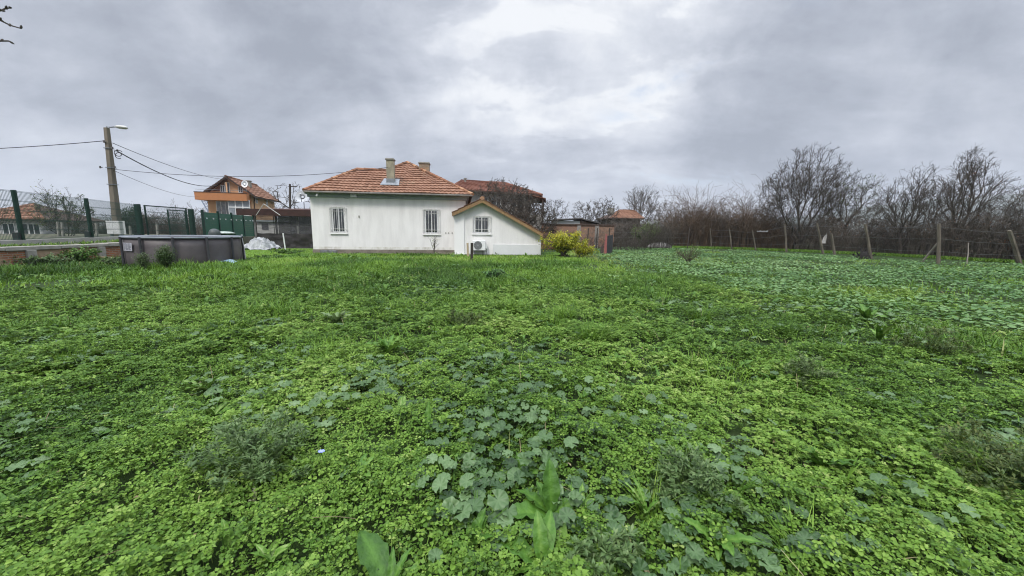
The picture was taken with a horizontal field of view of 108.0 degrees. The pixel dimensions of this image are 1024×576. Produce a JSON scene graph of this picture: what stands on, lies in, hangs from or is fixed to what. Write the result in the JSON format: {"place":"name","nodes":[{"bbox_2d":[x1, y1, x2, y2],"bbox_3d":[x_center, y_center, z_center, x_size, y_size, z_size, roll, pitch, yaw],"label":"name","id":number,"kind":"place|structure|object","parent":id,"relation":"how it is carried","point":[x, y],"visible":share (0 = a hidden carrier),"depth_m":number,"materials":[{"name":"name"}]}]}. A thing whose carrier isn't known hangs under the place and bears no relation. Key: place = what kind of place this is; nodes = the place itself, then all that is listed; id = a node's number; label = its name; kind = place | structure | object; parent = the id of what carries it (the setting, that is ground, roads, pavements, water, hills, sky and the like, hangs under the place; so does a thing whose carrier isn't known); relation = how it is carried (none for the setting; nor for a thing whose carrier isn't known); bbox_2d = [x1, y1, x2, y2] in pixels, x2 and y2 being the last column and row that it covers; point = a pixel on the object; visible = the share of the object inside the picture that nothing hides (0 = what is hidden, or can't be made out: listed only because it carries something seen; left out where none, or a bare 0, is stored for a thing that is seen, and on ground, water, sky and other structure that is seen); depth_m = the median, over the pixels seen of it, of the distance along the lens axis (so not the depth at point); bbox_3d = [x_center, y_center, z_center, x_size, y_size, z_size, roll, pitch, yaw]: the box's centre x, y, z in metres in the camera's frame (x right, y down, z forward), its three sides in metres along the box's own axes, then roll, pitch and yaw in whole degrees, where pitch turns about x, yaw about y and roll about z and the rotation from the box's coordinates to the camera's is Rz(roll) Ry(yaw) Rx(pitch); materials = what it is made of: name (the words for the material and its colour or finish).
{"place":"outdoors","nodes":[
{"label":"outdoors","id":0,"kind":"place"},
{"bbox_2d":[0,230,254,245],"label":"terrace","id":1,"kind":"structure","parent":0,"point":[246,239],"depth_m":27.31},
{"bbox_2d":[0,203,104,233],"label":"street house","id":2,"kind":"structure","parent":1,"relation":"on","point":[34,227],"depth_m":32.63,"materials":[{"name":"brown"}]},
{"bbox_2d":[0,239,118,246],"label":"terrace grass","id":3,"kind":"structure","parent":1,"relation":"on","point":[58,243],"depth_m":14.80,"materials":[{"name":"green plant"}]},
{"bbox_2d":[0,189,139,245],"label":"fence","id":4,"kind":"object","parent":1,"relation":"on","point":[20,235],"visible":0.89,"depth_m":15.81,"materials":[{"name":"metal"}]},
{"bbox_2d":[99,125,127,235],"bbox_3d":[-21.310,-5.544,20.292,2.043,6.293,0.451,2,9,10],"label":"utility pole","id":5,"kind":"object","parent":1,"relation":"on","point":[112,181],"visible":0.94,"depth_m":20.22,"materials":[{"name":"concrete"}]},
{"bbox_2d":[133,204,196,234],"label":"gate","id":6,"kind":"structure","parent":1,"relation":"on","point":[191,224],"depth_m":24.08,"materials":[{"name":"green metal"}]},
{"bbox_2d":[200,210,254,236],"bbox_3d":[-24.303,-5.264,32.385,0.210,2.560,10.051,-2,9,-16],"label":"sheet fence","id":7,"kind":"object","parent":1,"relation":"on","point":[243,223],"visible":0.75,"depth_m":31.61,"materials":[{"name":"green metal"}]},
{"bbox_2d":[245,248,312,257],"bbox_3d":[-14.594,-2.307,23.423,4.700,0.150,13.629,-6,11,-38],"label":"lawn","id":8,"kind":"structure","parent":0,"point":[284,249],"depth_m":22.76,"materials":[{"name":"green plant"}]},
{"bbox_2d":[244,237,282,249],"bbox_3d":[-16.100,-2.873,23.874,1.934,0.812,1.600,1,9,0],"label":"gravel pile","id":9,"kind":"object","parent":8,"relation":"on","point":[257,243],"visible":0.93,"depth_m":23.41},
{"bbox_2d":[0,226,1023,575],"bbox_3d":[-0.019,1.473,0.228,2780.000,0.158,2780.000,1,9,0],"label":"ground","id":10,"kind":"structure","parent":0,"point":[214,558],"depth_m":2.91,"materials":[{"name":"green plant"}]},
{"bbox_2d":[25,252,74,264],"bbox_3d":[-16.340,-1.006,13.144,1.297,0.557,1.012,-4,10,-30],"label":"weed heap","id":11,"kind":"object","parent":10,"relation":"on","point":[50,258],"visible":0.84,"depth_m":12.94,"materials":[{"name":"green plant"}]},
{"bbox_2d":[0,405,101,446],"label":"mallow plant","id":12,"kind":"object","parent":10,"relation":"on","point":[25,421],"visible":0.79,"depth_m":2.52,"materials":[{"name":"green plant"}]},
{"bbox_2d":[20,179,97,235],"bbox_3d":[-32.206,-5.374,26.741,4.580,4.800,3.287,1,9,0],"label":"bare tree","id":13,"kind":"object","parent":10,"relation":"on","point":[55,210],"visible":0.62,"depth_m":26.29,"materials":[{"name":"grey plant"}]},
{"bbox_2d":[8,339,110,371],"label":"grass tuft","id":14,"kind":"object","parent":10,"relation":"on","point":[63,352],"visible":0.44,"depth_m":3.81,"materials":[{"name":"green plant"}]},
{"bbox_2d":[0,242,120,266],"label":"retaining wall","id":15,"kind":"structure","parent":10,"relation":"on","point":[40,251],"depth_m":13.44,"materials":[{"name":"brick"}]},
{"bbox_2d":[56,244,101,261],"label":"bush","id":16,"kind":"object","parent":10,"relation":"on","point":[81,254],"visible":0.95,"depth_m":13.95,"materials":[{"name":"green plant"}]},
{"bbox_2d":[53,206,251,234],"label":"undergrowth","id":17,"kind":"object","parent":10,"relation":"on","point":[161,226],"visible":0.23,"depth_m":37.18,"materials":[{"name":"green plant"}]},
{"bbox_2d":[151,243,177,267],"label":"bush","id":18,"kind":"object","parent":10,"relation":"on","point":[165,256],"visible":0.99,"depth_m":12.43,"materials":[{"name":"green plant"}]},
{"bbox_2d":[118,235,245,264],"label":"swimming pool","id":19,"kind":"structure","parent":10,"relation":"on","point":[201,248],"depth_m":13.69,"materials":[{"name":"plastic"}]},
{"bbox_2d":[180,373,225,391],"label":"dock plant","id":20,"kind":"object","parent":10,"relation":"on","point":[195,385],"visible":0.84,"depth_m":3.26,"materials":[{"name":"green plant"}]},
{"bbox_2d":[151,385,266,420],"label":"mallow plant","id":21,"kind":"object","parent":10,"relation":"on","point":[212,400],"visible":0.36,"depth_m":2.94,"materials":[{"name":"green plant"}]},
{"bbox_2d":[194,311,263,333],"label":"grass tuft","id":22,"kind":"object","parent":10,"relation":"on","point":[232,326],"visible":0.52,"depth_m":5.06,"materials":[{"name":"green plant"}]},
{"bbox_2d":[214,516,244,558],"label":"dock plant","id":23,"kind":"object","parent":10,"relation":"on","point":[224,541],"visible":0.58,"depth_m":1.62,"materials":[{"name":"green plant"}]},
{"bbox_2d":[193,175,280,228],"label":"orange house","id":24,"kind":"structure","parent":10,"relation":"on","point":[230,194],"depth_m":47.86,"materials":[{"name":"paint"}]},
{"bbox_2d":[168,405,329,491],"bbox_3d":[-1.480,0.933,2.171,0.736,0.457,0.772,1,9,0],"label":"feathery weed","id":25,"kind":"object","parent":10,"relation":"on","point":[257,457],"visible":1,"depth_m":2.09,"materials":[{"name":"green plant"}]},
{"bbox_2d":[236,204,312,247],"bbox_3d":[-15.813,-4.418,26.891,5.554,2.990,4.472,-1,9,-10],"label":"canopy","id":26,"kind":"object","parent":10,"relation":"on","point":[295,226],"visible":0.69,"depth_m":25.51,"materials":[{"name":"grey"}]},
{"bbox_2d":[270,181,309,208],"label":"bare tree","id":27,"kind":"object","parent":10,"relation":"on","point":[293,201],"visible":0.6,"depth_m":38.62,"materials":[{"name":"grey plant"}]},
{"bbox_2d":[240,369,365,433],"bbox_3d":[-1.656,0.884,3.014,0.904,0.243,0.990,1,9,0],"label":"mallow plant","id":28,"kind":"object","parent":10,"relation":"on","point":[315,401],"visible":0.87,"depth_m":2.81,"materials":[{"name":"green plant"}]},
{"bbox_2d":[324,354,385,375],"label":"mallow plant","id":29,"kind":"object","parent":10,"relation":"on","point":[358,368],"visible":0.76,"depth_m":3.66,"materials":[{"name":"green plant"}]},
{"bbox_2d":[350,453,374,480],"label":"dock plant","id":30,"kind":"object","parent":10,"relation":"on","point":[355,474],"visible":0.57,"depth_m":2.16,"materials":[{"name":"green plant"}]},
{"bbox_2d":[364,334,403,356],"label":"dock plant","id":31,"kind":"object","parent":10,"relation":"on","point":[391,345],"visible":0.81,"depth_m":4.14,"materials":[{"name":"green plant"}]},
{"bbox_2d":[356,530,419,575],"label":"dock plant","id":32,"kind":"object","parent":10,"relation":"on","point":[373,551],"visible":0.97,"depth_m":1.56,"materials":[{"name":"green plant"}]},
{"bbox_2d":[302,158,543,255],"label":"white house","id":33,"kind":"structure","parent":10,"relation":"on","point":[405,207],"depth_m":21.45,"materials":[{"name":"paint"}]},
{"bbox_2d":[329,206,347,233],"bbox_3d":[-9.846,-3.839,21.159,0.964,1.538,0.319,0,9,-8],"label":"window","id":34,"kind":"structure","parent":33,"relation":"in","point":[339,223],"depth_m":21.14,"materials":[{"name":"white plastic"}]},
{"bbox_2d":[422,209,440,234],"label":"window","id":35,"kind":"structure","parent":33,"relation":"in","point":[431,217],"depth_m":21.87,"materials":[{"name":"white plastic"}]},
{"bbox_2d":[472,216,491,234],"bbox_3d":[-1.737,-3.600,21.342,1.132,1.083,0.319,0,9,-8],"label":"window","id":36,"kind":"structure","parent":33,"relation":"in","point":[481,224],"depth_m":21.39,"materials":[{"name":"white plastic"}]},
{"bbox_2d":[406,452,485,525],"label":"mallow plant","id":37,"kind":"object","parent":10,"relation":"on","point":[441,481],"visible":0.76,"depth_m":1.97,"materials":[{"name":"green plant"}]},
{"bbox_2d":[447,308,482,327],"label":"feathery weed","id":38,"kind":"object","parent":10,"relation":"on","point":[456,319],"visible":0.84,"depth_m":5.27,"materials":[{"name":"green plant"}]},
{"bbox_2d":[451,507,493,547],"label":"dock plant","id":39,"kind":"object","parent":10,"relation":"on","point":[479,521],"visible":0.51,"depth_m":1.72,"materials":[{"name":"green plant"}]},
{"bbox_2d":[438,486,516,553],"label":"mallow plant","id":40,"kind":"object","parent":10,"relation":"on","point":[452,505],"visible":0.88,"depth_m":1.79,"materials":[{"name":"green plant"}]},
{"bbox_2d":[446,353,524,385],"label":"mallow plant","id":41,"kind":"object","parent":10,"relation":"on","point":[486,355],"visible":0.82,"depth_m":3.63,"materials":[{"name":"green plant"}]},
{"bbox_2d":[455,178,545,228],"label":"red roof house","id":42,"kind":"structure","parent":10,"relation":"on","point":[471,185],"depth_m":39.01,"materials":[{"name":"brown tile"}]},
{"bbox_2d":[473,178,536,217],"bbox_3d":[-0.805,-6.113,30.419,5.636,5.948,4.941,1,9,0],"label":"bare tree","id":43,"kind":"object","parent":10,"relation":"on","point":[499,192],"visible":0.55,"depth_m":29.66,"materials":[{"name":"brown plant"}]},
{"bbox_2d":[434,399,578,483],"bbox_3d":[-0.036,0.993,2.502,0.917,0.264,0.889,7,11,36],"label":"mallow plant","id":44,"kind":"object","parent":10,"relation":"on","point":[514,474],"visible":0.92,"depth_m":2.41,"materials":[{"name":"green plant"}]},
{"bbox_2d":[0,267,1023,575],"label":"clover","id":45,"kind":"object","parent":10,"relation":"on","point":[150,553],"visible":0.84,"depth_m":2.65,"materials":[{"name":"green plant"}]},
{"bbox_2d":[0,252,1023,575],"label":"weeds","id":46,"kind":"object","parent":10,"relation":"on","point":[276,552],"visible":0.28,"depth_m":4.47,"materials":[{"name":"green plant"}]},
{"bbox_2d":[0,285,1023,575],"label":"mallow cover","id":47,"kind":"object","parent":10,"relation":"on","point":[668,531],"visible":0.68,"depth_m":2.26,"materials":[{"name":"green plant"}]},
{"bbox_2d":[2,246,1023,333],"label":"mallow cover","id":48,"kind":"object","parent":10,"relation":"on","point":[907,273],"visible":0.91,"depth_m":12.46,"materials":[{"name":"green plant"}]},
{"bbox_2d":[492,294,535,314],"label":"grass tuft","id":49,"kind":"object","parent":10,"relation":"on","point":[508,300],"visible":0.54,"depth_m":6.48,"materials":[{"name":"green plant"}]},
{"bbox_2d":[494,188,540,223],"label":"bare tree","id":50,"kind":"object","parent":10,"relation":"on","point":[519,202],"visible":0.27,"depth_m":31.96,"materials":[{"name":"brown plant"}]},
{"bbox_2d":[502,198,561,237],"bbox_3d":[1.274,-5.047,29.501,5.256,4.175,4.141,1,9,0],"label":"bare tree","id":51,"kind":"object","parent":10,"relation":"on","point":[525,214],"visible":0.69,"depth_m":28.91,"materials":[{"name":"grey plant"}]},
{"bbox_2d":[498,509,571,575],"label":"dock plant","id":52,"kind":"object","parent":10,"relation":"on","point":[543,541],"visible":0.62,"depth_m":1.65,"materials":[{"name":"green plant"}]},
{"bbox_2d":[481,367,597,430],"bbox_3d":[0.175,0.882,3.107,1.027,0.256,0.942,4,9,21],"label":"mallow plant","id":53,"kind":"object","parent":10,"relation":"on","point":[585,410],"visible":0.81,"depth_m":3.09,"materials":[{"name":"green plant"}]},
{"bbox_2d":[508,458,574,551],"bbox_3d":[0.143,1.059,1.885,0.340,0.269,0.313,5,10,23],"label":"dock plant","id":54,"kind":"object","parent":10,"relation":"on","point":[549,490],"visible":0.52,"depth_m":1.91,"materials":[{"name":"green plant"}]},
{"bbox_2d":[536,229,587,256],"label":"shrub","id":55,"kind":"object","parent":10,"relation":"on","point":[561,243],"visible":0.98,"depth_m":20.82,"materials":[{"name":"yellow plant"}]},
{"bbox_2d":[542,300,585,319],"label":"grass tuft","id":56,"kind":"object","parent":10,"relation":"on","point":[572,310],"visible":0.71,"depth_m":6.16,"materials":[{"name":"green plant"}]},
{"bbox_2d":[552,482,598,529],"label":"mallow plant","id":57,"kind":"object","parent":10,"relation":"on","point":[577,497],"visible":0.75,"depth_m":1.87,"materials":[{"name":"green plant"}]},
{"bbox_2d":[551,218,600,223],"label":"flat roof shed","id":58,"kind":"structure","parent":10,"relation":"on","point":[576,221],"depth_m":35.48,"materials":[{"name":"grey metal"}]},
{"bbox_2d":[541,223,615,249],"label":"brick wall","id":59,"kind":"structure","parent":10,"relation":"on","point":[570,227],"depth_m":30.56,"materials":[{"name":"brown brick"}]},
{"bbox_2d":[570,242,598,257],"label":"shrub","id":60,"kind":"object","parent":10,"relation":"on","point":[580,251],"visible":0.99,"depth_m":20.43,"materials":[{"name":"yellow plant"}]},
{"bbox_2d":[571,201,602,221],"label":"bare tree","id":61,"kind":"object","parent":10,"relation":"on","point":[586,209],"visible":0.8,"depth_m":41.09,"materials":[{"name":"grey plant"}]},
{"bbox_2d":[557,316,620,345],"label":"grass tuft","id":62,"kind":"object","parent":10,"relation":"on","point":[588,332],"visible":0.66,"depth_m":4.84,"materials":[{"name":"green plant"}]},
{"bbox_2d":[588,196,619,224],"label":"bare tree","id":63,"kind":"object","parent":10,"relation":"on","point":[607,212],"visible":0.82,"depth_m":41.79,"materials":[{"name":"grey plant"}]},
{"bbox_2d":[562,523,647,575],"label":"feathery weed","id":64,"kind":"object","parent":10,"relation":"on","point":[618,548],"visible":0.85,"depth_m":1.63,"materials":[{"name":"green plant"}]},
{"bbox_2d":[600,234,612,253],"bbox_3d":[6.247,-2.852,24.322,0.796,1.352,0.340,0,9,-4],"label":"metal hatch","id":65,"kind":"object","parent":10,"relation":"on","point":[607,247],"visible":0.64,"depth_m":24.26,"materials":[{"name":"red paint"}]},
{"bbox_2d":[599,208,643,233],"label":"terracotta house","id":66,"kind":"structure","parent":10,"relation":"on","point":[628,213],"depth_m":50.33,"materials":[{"name":"orange tile"}]},
{"bbox_2d":[560,208,689,249],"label":"back undergrowth","id":67,"kind":"object","parent":10,"relation":"on","point":[654,242],"visible":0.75,"depth_m":30.66,"materials":[{"name":"brown plant"}]},
{"bbox_2d":[581,382,673,436],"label":"mallow plant","id":68,"kind":"object","parent":10,"relation":"on","point":[650,397],"visible":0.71,"depth_m":2.93,"materials":[{"name":"green plant"}]},
{"bbox_2d":[619,478,659,512],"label":"dandelion plant","id":69,"kind":"object","parent":10,"relation":"on","point":[641,497],"visible":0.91,"depth_m":1.97,"materials":[{"name":"green plant"}]},
{"bbox_2d":[622,185,660,222],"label":"bare tree","id":70,"kind":"object","parent":10,"relation":"on","point":[639,201],"visible":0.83,"depth_m":52.42,"materials":[{"name":"grey plant"}]},
{"bbox_2d":[603,213,679,246],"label":"back thicket","id":71,"kind":"object","parent":10,"relation":"on","point":[631,224],"visible":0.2,"depth_m":36.10,"materials":[{"name":"brown plant"}]},
{"bbox_2d":[630,219,664,247],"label":"shrub","id":72,"kind":"object","parent":10,"relation":"on","point":[646,228],"visible":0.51,"depth_m":32.34,"materials":[{"name":"green plant"}]},
{"bbox_2d":[605,461,702,536],"bbox_3d":[0.728,1.107,1.960,0.520,0.230,0.521,1,9,0],"label":"grass tuft","id":73,"kind":"object","parent":10,"relation":"on","point":[651,511],"visible":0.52,"depth_m":1.99,"materials":[{"name":"green plant"}]},
{"bbox_2d":[634,421,721,461],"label":"mallow plant","id":74,"kind":"object","parent":10,"relation":"on","point":[716,448],"visible":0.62,"depth_m":2.41,"materials":[{"name":"green plant"}]},
{"bbox_2d":[674,243,700,264],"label":"weed bush","id":75,"kind":"object","parent":10,"relation":"on","point":[692,251],"visible":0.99,"depth_m":17.38,"materials":[{"name":"green plant"}]},
{"bbox_2d":[647,442,750,514],"bbox_3d":[0.965,1.052,2.046,0.463,0.333,0.483,1,9,0],"label":"feathery weed","id":76,"kind":"object","parent":10,"relation":"on","point":[674,472],"visible":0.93,"depth_m":2.04,"materials":[{"name":"green plant"}]},
{"bbox_2d":[676,304,722,322],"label":"grass tuft","id":77,"kind":"object","parent":10,"relation":"on","point":[693,316],"visible":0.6,"depth_m":6.27,"materials":[{"name":"green plant"}]},
{"bbox_2d":[636,181,809,248],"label":"undergrowth","id":78,"kind":"object","parent":10,"relation":"on","point":[697,233],"visible":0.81,"depth_m":36.45,"materials":[{"name":"brown plant"}]},
{"bbox_2d":[683,517,762,560],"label":"dock plant","id":79,"kind":"object","parent":10,"relation":"on","point":[738,537],"visible":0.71,"depth_m":1.68,"materials":[{"name":"green plant"}]},
{"bbox_2d":[711,461,768,497],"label":"mallow plant","id":80,"kind":"object","parent":10,"relation":"on","point":[736,477],"visible":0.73,"depth_m":2.07,"materials":[{"name":"green plant"}]},
{"bbox_2d":[763,316,811,337],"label":"grass tuft","id":81,"kind":"object","parent":10,"relation":"on","point":[787,329],"visible":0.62,"depth_m":5.30,"materials":[{"name":"green plant"}]},
{"bbox_2d":[749,141,862,248],"bbox_3d":[25.453,-7.770,31.917,9.889,9.442,5.842,1,9,0],"label":"bare tree","id":82,"kind":"object","parent":10,"relation":"on","point":[793,190],"visible":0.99,"depth_m":31.73,"materials":[{"name":"brown plant"}]},
{"bbox_2d":[738,496,882,575],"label":"grass tuft","id":83,"kind":"object","parent":10,"relation":"on","point":[779,542],"visible":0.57,"depth_m":1.71,"materials":[{"name":"green plant"}]},
{"bbox_2d":[782,350,841,395],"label":"feathery weed","id":84,"kind":"object","parent":10,"relation":"on","point":[804,365],"visible":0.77,"depth_m":3.45,"materials":[{"name":"green plant"}]},
{"bbox_2d":[801,446,857,466],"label":"dock plant","id":85,"kind":"object","parent":10,"relation":"on","point":[820,460],"visible":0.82,"depth_m":2.23,"materials":[{"name":"green plant"}]},
{"bbox_2d":[654,158,1023,259],"bbox_3d":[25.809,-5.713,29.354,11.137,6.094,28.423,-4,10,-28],"label":"thicket","id":86,"kind":"object","parent":10,"relation":"on","point":[972,245],"visible":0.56,"depth_m":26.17,"materials":[{"name":"brown plant"}]},
{"bbox_2d":[663,203,1023,259],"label":"pale undergrowth","id":87,"kind":"object","parent":10,"relation":"on","point":[952,239],"visible":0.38,"depth_m":25.39,"materials":[{"name":"brown plant"}]},
{"bbox_2d":[670,208,1022,257],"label":"bramble leaves","id":88,"kind":"object","parent":10,"relation":"on","point":[903,234],"visible":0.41,"depth_m":27.13,"materials":[{"name":"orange plant"}]},
{"bbox_2d":[807,169,886,242],"bbox_3d":[29.541,-6.782,32.726,6.336,7.349,5.055,1,9,0],"label":"bare tree","id":89,"kind":"object","parent":10,"relation":"on","point":[864,192],"visible":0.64,"depth_m":32.11,"materials":[{"name":"grey plant"}]},
{"bbox_2d":[710,223,1023,263],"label":"post fence","id":90,"kind":"object","parent":10,"relation":"on","point":[1017,255],"visible":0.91,"depth_m":20.33,"materials":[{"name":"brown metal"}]},
{"bbox_2d":[850,303,887,320],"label":"dock plant","id":91,"kind":"object","parent":10,"relation":"on","point":[864,311],"visible":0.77,"depth_m":6.04,"materials":[{"name":"green plant"}]},
{"bbox_2d":[844,202,896,238],"bbox_3d":[28.524,-4.719,29.578,3.454,4.208,2.846,1,9,0],"label":"bare tree","id":92,"kind":"object","parent":10,"relation":"on","point":[864,216],"visible":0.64,"depth_m":29.48,"materials":[{"name":"grey plant"}]},
{"bbox_2d":[830,387,931,425],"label":"mallow plant","id":93,"kind":"object","parent":10,"relation":"on","point":[874,394],"visible":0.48,"depth_m":3.12,"materials":[{"name":"green plant"}]},
{"bbox_2d":[854,162,946,253],"bbox_3d":[27.704,-5.500,26.094,5.183,6.797,3.829,4,9,18],"label":"bare tree","id":94,"kind":"object","parent":10,"relation":"on","point":[915,196],"visible":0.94,"depth_m":26.15,"materials":[{"name":"brown plant"}]},
{"bbox_2d":[849,468,996,537],"bbox_3d":[2.064,1.081,1.891,0.457,0.242,0.465,-7,12,-41],"label":"mallow plant","id":95,"kind":"object","parent":10,"relation":"on","point":[911,484],"visible":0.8,"depth_m":1.86,"materials":[{"name":"green plant"}]},
{"bbox_2d":[888,323,981,359],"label":"feathery weed","id":96,"kind":"object","parent":10,"relation":"on","point":[946,347],"visible":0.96,"depth_m":4.36,"materials":[{"name":"green plant"}]},
{"bbox_2d":[914,179,967,238],"bbox_3d":[32.396,-5.314,28.411,3.545,5.842,3.056,1,9,0],"label":"bare tree","id":97,"kind":"object","parent":10,"relation":"on","point":[939,205],"visible":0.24,"depth_m":28.19,"materials":[{"name":"grey plant"}]},
{"bbox_2d":[909,406,1023,500],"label":"feathery weed","id":98,"kind":"object","parent":10,"relation":"on","point":[998,464],"visible":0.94,"depth_m":2.19,"materials":[{"name":"green plant"}]},
{"bbox_2d":[919,146,1023,254],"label":"bare tree","id":99,"kind":"object","parent":10,"relation":"on","point":[971,172],"visible":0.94,"depth_m":23.98,"materials":[{"name":"brown plant"}]},
{"bbox_2d":[0,0,1023,223],"label":"sky","id":100,"kind":"structure","parent":0,"point":[583,101],"materials":[{"name":"grey"}]},
{"bbox_2d":[92,198,1023,246],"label":"scrub","id":101,"kind":"object","parent":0,"point":[198,216],"depth_m":68.33,"materials":[{"name":"brown plant"}]},
{"bbox_2d":[94,193,1023,234],"bbox_3d":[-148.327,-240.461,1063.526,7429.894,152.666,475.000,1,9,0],"label":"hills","id":102,"kind":"structure","parent":0,"point":[976,201],"depth_m":1064.26,"materials":[{"name":"brown plant"}]},
{"bbox_2d":[672,245,1023,263],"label":"verge grass","id":103,"kind":"structure","parent":0,"point":[892,254],"depth_m":27.82,"materials":[{"name":"green plant"}]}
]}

